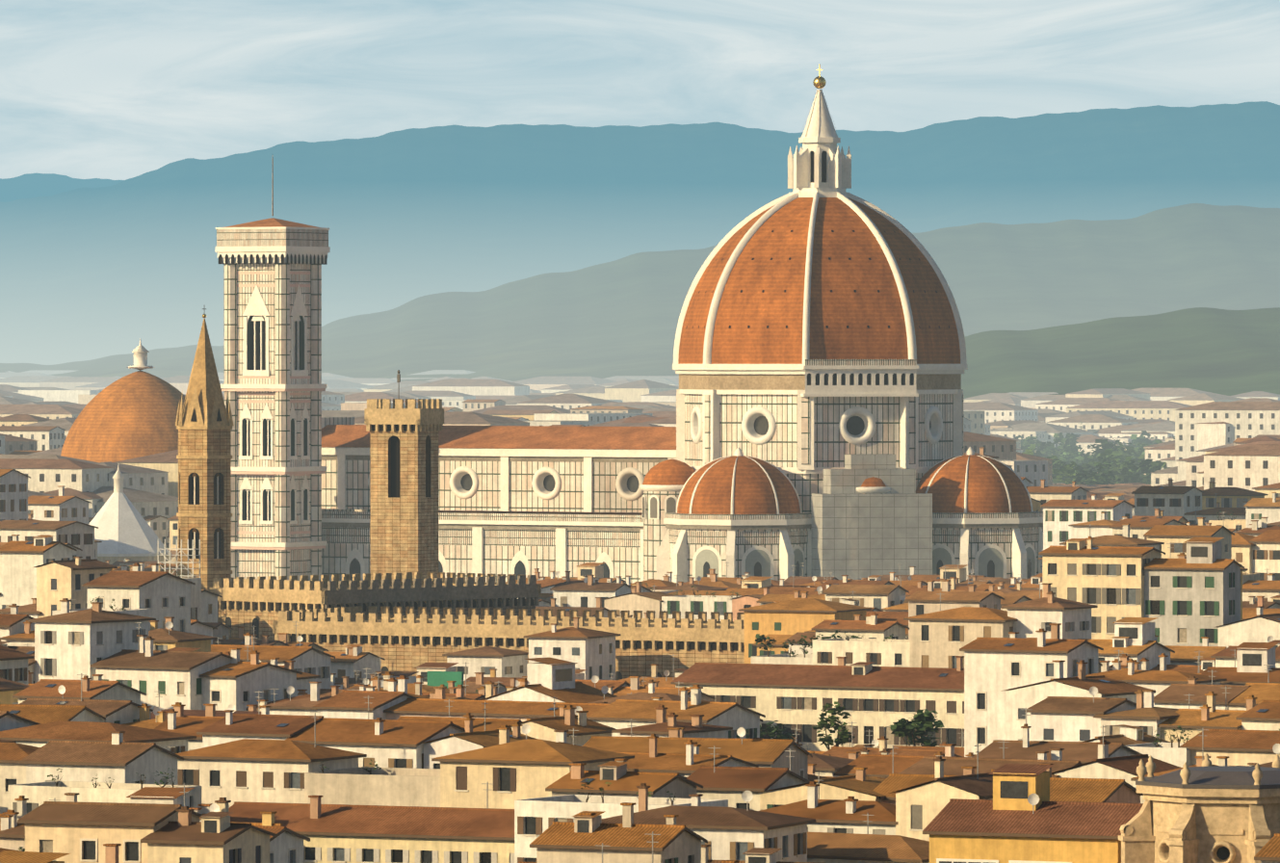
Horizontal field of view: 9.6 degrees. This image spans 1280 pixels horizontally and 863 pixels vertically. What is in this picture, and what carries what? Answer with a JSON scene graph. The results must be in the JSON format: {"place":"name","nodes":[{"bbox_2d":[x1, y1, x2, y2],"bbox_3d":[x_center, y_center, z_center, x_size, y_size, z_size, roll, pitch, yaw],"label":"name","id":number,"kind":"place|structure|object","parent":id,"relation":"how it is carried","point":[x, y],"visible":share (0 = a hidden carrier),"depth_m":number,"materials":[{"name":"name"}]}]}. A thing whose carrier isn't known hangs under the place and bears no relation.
{"place":"outdoors","nodes":[
{"label":"outdoors","id":0,"kind":"place"},
{"bbox_2d":[0,101,1279,398],"bbox_3d":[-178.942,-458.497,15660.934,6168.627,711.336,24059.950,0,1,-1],"label":"hill","id":1,"kind":"structure","parent":0,"point":[1108,248],"depth_m":14919.54,"materials":[{"name":"blue"}]},
{"bbox_2d":[0,0,1279,180],"label":"sky","id":2,"kind":"structure","parent":0,"point":[114,90],"materials":[{"name":"blue"}]},
{"bbox_2d":[643,491,882,580],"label":"marble panel","id":3,"kind":"object","parent":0,"point":[655,531],"depth_m":1484.42,"materials":[{"name":"white stone"}]},
{"bbox_3d":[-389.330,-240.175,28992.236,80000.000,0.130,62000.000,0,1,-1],"label":"ground","id":4,"kind":"structure","parent":0,"visible":0},
{"bbox_2d":[178,427,744,679],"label":"stone","id":5,"kind":"object","parent":4,"relation":"on","point":[404,533],"visible":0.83,"depth_m":1222.10,"materials":[{"name":"brown stone"}]},
{"bbox_2d":[88,136,1043,583],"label":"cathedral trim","id":6,"kind":"structure","parent":4,"relation":"on","point":[121,526],"depth_m":1493.79,"materials":[{"name":"white stone"}]},
{"bbox_2d":[60,197,1031,514],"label":"dome","id":7,"kind":"structure","parent":6,"relation":"on","point":[132,415],"depth_m":1477.40,"materials":[{"name":"tile"}]},
{"bbox_2d":[178,151,949,650],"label":"window openings","id":8,"kind":"object","parent":6,"relation":"attached to","point":[396,494],"visible":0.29,"depth_m":1242.41,"materials":[{"name":"black"}]},
{"bbox_2d":[216,228,1043,548],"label":"arcaded cornice","id":9,"kind":"structure","parent":6,"relation":"attached to","point":[319,238],"depth_m":1498.38,"materials":[{"name":"beige stone"}]},
{"bbox_2d":[223,262,1038,583],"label":"marble panel","id":10,"kind":"object","parent":6,"relation":"attached to","point":[832,448],"visible":0.35,"depth_m":1511.81,"materials":[{"name":"white stone"}]},
{"bbox_2d":[112,89,1033,514],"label":"ribs","id":11,"kind":"object","parent":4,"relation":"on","point":[818,122],"visible":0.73,"depth_m":1485.41,"materials":[{"name":"white stone"}]},
{"bbox_2d":[0,377,1279,862],"bbox_3d":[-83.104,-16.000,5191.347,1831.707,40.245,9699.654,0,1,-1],"label":"plaster","id":12,"kind":"object","parent":4,"relation":"on","point":[23,580],"visible":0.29,"depth_m":834.77,"materials":[{"name":"beige paint"}]},
{"bbox_2d":[0,396,1279,862],"bbox_3d":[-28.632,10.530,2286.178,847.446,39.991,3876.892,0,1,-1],"label":"windows","id":13,"kind":"structure","parent":12,"relation":"in","point":[1009,790],"depth_m":949.52,"materials":[{"name":"black glass"}]},
{"bbox_2d":[0,483,1279,862],"bbox_3d":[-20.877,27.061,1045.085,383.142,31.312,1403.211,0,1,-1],"label":"shutter","id":14,"kind":"object","parent":12,"relation":"attached to","point":[796,703],"visible":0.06,"depth_m":880.88,"materials":[{"name":"brown wood"}]},
{"bbox_2d":[0,217,1279,862],"bbox_3d":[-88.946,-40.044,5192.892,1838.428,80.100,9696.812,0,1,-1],"label":"roof","id":15,"kind":"structure","parent":12,"relation":"on","point":[1061,811],"depth_m":783.05,"materials":[{"name":"brown tile"}]},
{"bbox_2d":[0,399,1279,862],"bbox_3d":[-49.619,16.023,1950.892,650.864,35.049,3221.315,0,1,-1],"label":"trim","id":16,"kind":"structure","parent":12,"relation":"attached to","point":[437,677],"depth_m":755.17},
{"bbox_2d":[15,421,1279,851],"bbox_3d":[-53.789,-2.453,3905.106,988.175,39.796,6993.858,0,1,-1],"label":"trees","id":17,"kind":"object","parent":4,"relation":"on","point":[1111,462],"visible":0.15,"depth_m":2537.05,"materials":[{"name":"green plant"}]},
{"bbox_2d":[23,157,1279,862],"bbox_3d":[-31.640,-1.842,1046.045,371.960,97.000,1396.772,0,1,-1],"label":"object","id":18,"kind":"object","parent":4,"relation":"on","point":[1221,776],"visible":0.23,"depth_m":567.23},
{"bbox_2d":[57,369,1279,811],"bbox_3d":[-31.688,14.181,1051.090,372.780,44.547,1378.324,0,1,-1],"label":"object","id":19,"kind":"object","parent":18,"relation":"on","point":[747,796],"visible":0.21,"depth_m":739.64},
{"bbox_2d":[175,318,1279,862],"bbox_3d":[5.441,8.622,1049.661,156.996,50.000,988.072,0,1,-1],"label":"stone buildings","id":20,"kind":"structure","parent":4,"relation":"on","point":[1221,814],"depth_m":1132.51,"materials":[{"name":"beige stone"}]},
{"bbox_2d":[202,64,826,317],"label":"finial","id":21,"kind":"object","parent":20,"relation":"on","point":[819,82],"visible":0.98,"depth_m":1494.96,"materials":[{"name":"brown metal"}]},
{"bbox_2d":[811,453,932,579],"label":"scaffold","id":22,"kind":"object","parent":4,"relation":"on","point":[856,535],"visible":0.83,"depth_m":1461.05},
{"bbox_2d":[1119,753,1279,862],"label":"ornaments","id":23,"kind":"object","parent":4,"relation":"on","point":[1139,823],"visible":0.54,"depth_m":558.93}
]}

